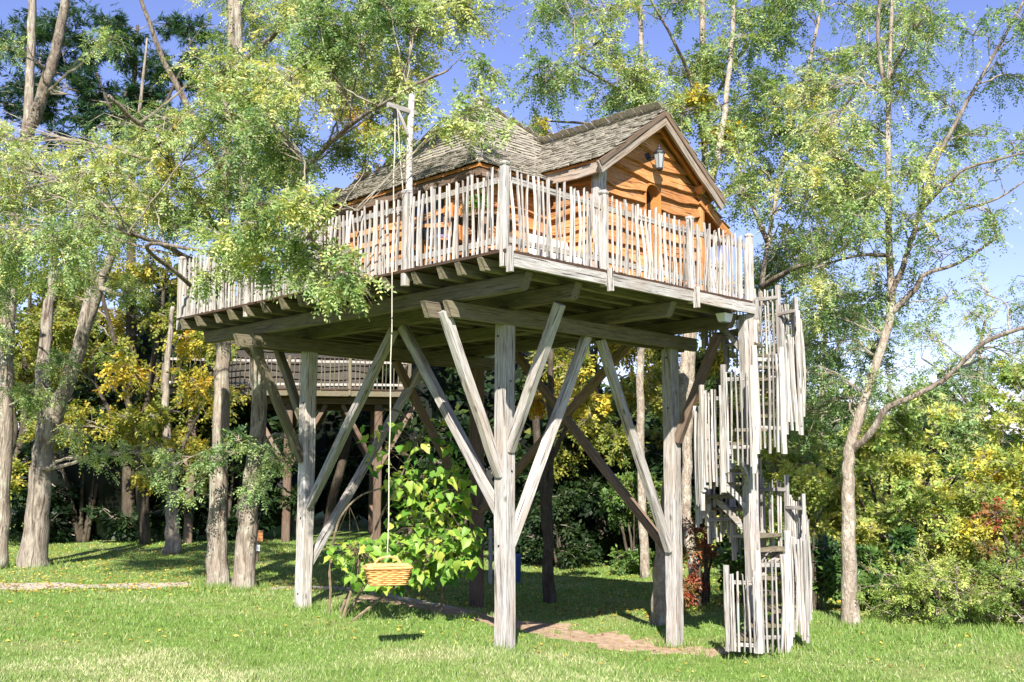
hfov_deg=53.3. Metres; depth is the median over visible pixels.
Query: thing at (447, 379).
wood
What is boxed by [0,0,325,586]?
locust tree
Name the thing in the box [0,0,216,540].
pine tree
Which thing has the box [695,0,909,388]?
locust tree
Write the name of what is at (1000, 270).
sky
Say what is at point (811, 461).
thicket bush
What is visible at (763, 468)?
thicket bush
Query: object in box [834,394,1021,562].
thicket bush
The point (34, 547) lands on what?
leaning tree
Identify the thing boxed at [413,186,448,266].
door
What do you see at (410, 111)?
hoist pole
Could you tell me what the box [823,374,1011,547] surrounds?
thicket bush
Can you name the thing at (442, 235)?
deck chair
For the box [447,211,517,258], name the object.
deck table
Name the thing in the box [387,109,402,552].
rope
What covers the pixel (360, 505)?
evergreen bush
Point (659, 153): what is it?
wall lantern
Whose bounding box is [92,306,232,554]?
young tree
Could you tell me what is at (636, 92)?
locust tree
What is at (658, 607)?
tree
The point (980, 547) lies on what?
red shrub
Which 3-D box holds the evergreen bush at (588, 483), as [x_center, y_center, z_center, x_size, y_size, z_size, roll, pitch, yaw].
[1.688,4.466,28.329,5.436,4.485,3.240,0,-7,0]
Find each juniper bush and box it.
[836,534,1023,628]
[929,544,1023,631]
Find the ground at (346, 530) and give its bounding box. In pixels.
[0,487,1023,681]
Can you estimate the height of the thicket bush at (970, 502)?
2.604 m
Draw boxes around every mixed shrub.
[517,486,604,570]
[597,470,662,574]
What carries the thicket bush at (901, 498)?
on the ground at (346, 530)
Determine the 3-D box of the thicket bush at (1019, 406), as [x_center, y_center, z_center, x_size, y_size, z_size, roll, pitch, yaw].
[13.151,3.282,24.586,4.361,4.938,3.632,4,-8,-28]
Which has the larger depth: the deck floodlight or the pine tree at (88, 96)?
the pine tree at (88, 96)
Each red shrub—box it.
[682,511,720,609]
[954,496,1023,617]
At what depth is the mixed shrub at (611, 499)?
25.85 m
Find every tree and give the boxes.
[0,0,133,569]
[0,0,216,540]
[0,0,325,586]
[0,265,96,499]
[15,247,250,544]
[16,38,184,567]
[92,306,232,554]
[132,0,520,589]
[318,88,421,532]
[498,0,819,584]
[507,0,649,577]
[515,347,612,603]
[524,330,723,562]
[532,115,553,443]
[649,0,745,625]
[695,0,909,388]
[697,342,767,550]
[753,0,1023,625]
[759,243,912,481]
[885,294,1023,451]
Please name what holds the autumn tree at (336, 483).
on the ground at (346, 530)
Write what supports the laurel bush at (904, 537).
on the ground at (346, 530)
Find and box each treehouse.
[153,278,414,542]
[176,75,759,650]
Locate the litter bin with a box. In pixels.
[515,553,521,583]
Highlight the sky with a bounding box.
[0,0,1023,435]
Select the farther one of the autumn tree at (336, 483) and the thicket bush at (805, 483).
the autumn tree at (336, 483)
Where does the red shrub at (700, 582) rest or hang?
on the ground at (346, 530)
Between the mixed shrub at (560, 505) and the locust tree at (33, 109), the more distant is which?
the mixed shrub at (560, 505)
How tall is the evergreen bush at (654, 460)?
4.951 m
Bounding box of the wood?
[13,253,1023,524]
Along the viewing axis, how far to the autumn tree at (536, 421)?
36.01 m
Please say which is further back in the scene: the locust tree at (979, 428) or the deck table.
the locust tree at (979, 428)
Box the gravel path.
[0,582,459,607]
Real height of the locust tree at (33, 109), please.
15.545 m
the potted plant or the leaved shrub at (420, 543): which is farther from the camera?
the leaved shrub at (420, 543)
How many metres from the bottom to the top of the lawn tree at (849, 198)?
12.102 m
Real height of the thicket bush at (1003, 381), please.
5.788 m
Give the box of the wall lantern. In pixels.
[645,144,665,171]
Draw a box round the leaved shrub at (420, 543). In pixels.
[323,408,485,620]
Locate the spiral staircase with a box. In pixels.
[692,253,812,653]
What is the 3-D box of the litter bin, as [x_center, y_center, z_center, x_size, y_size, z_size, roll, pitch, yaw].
[0.088,5.244,23.534,0.270,0.670,0.270,0,-7,0]
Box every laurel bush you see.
[767,528,865,610]
[856,524,953,611]
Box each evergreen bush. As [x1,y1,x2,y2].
[9,373,176,543]
[130,385,314,540]
[315,398,447,527]
[381,410,532,542]
[484,430,650,566]
[635,403,764,562]
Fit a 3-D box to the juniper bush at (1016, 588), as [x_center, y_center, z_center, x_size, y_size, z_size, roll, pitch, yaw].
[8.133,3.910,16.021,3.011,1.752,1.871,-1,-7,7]
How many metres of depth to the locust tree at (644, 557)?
24.88 m
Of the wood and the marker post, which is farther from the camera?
the wood
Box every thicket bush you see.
[698,388,863,550]
[717,411,876,563]
[730,436,867,571]
[740,459,840,599]
[810,414,960,563]
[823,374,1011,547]
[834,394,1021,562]
[838,475,967,602]
[902,480,1023,600]
[926,353,1023,545]
[933,442,1023,577]
[966,394,1023,548]
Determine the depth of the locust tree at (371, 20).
14.64 m
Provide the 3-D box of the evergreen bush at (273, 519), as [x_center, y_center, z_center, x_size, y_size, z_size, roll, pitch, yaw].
[-8.973,3.743,31.180,6.304,5.559,3.757,0,-7,0]
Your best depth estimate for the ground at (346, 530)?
14.67 m
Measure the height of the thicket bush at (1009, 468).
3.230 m
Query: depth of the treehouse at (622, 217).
14.50 m
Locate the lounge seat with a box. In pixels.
[529,234,589,265]
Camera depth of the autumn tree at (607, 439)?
27.66 m
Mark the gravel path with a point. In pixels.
(32, 586)
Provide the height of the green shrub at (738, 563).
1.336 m
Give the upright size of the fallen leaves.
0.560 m
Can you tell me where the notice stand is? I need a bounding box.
[256,530,262,561]
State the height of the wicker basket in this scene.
0.353 m
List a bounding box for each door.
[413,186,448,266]
[643,182,664,270]
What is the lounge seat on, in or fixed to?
on the treehouse at (622, 217)
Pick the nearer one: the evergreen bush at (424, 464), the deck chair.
the deck chair
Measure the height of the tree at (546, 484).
6.084 m
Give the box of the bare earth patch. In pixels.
[349,595,730,657]
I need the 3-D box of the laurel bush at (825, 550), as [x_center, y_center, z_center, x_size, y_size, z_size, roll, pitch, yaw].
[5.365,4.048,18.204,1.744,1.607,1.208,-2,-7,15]
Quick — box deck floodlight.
[716,312,732,322]
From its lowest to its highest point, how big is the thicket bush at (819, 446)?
3.921 m
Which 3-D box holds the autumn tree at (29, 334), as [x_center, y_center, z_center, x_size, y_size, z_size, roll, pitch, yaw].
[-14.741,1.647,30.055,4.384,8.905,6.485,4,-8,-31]
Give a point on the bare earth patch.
(607, 640)
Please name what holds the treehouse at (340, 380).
on the ground at (346, 530)
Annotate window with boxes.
[353,218,381,264]
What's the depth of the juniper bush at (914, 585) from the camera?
16.32 m
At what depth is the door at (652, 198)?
14.89 m
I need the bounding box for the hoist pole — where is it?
[387,94,416,280]
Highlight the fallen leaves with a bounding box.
[0,542,1022,676]
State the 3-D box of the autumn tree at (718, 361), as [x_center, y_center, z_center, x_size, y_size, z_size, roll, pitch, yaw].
[6.528,3.106,29.456,2.071,6.360,4.899,-3,-8,24]
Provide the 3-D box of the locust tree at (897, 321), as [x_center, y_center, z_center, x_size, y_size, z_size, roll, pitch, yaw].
[9.661,1.729,31.074,6.196,9.609,4.220,0,-7,0]
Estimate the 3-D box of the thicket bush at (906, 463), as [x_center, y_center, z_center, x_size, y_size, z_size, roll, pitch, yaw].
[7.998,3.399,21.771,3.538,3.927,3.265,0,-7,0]
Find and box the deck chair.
[422,203,464,264]
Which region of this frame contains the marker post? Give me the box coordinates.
[488,528,492,583]
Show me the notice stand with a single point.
(260, 536)
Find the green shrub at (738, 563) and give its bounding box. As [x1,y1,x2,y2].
[712,538,774,605]
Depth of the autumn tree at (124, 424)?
29.58 m
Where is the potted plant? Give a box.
[459,189,496,212]
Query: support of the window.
in the treehouse at (622, 217)
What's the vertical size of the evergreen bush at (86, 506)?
5.730 m
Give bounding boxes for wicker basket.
[362,555,412,585]
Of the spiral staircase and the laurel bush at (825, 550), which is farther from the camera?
the laurel bush at (825, 550)
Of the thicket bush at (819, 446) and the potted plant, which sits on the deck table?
the potted plant

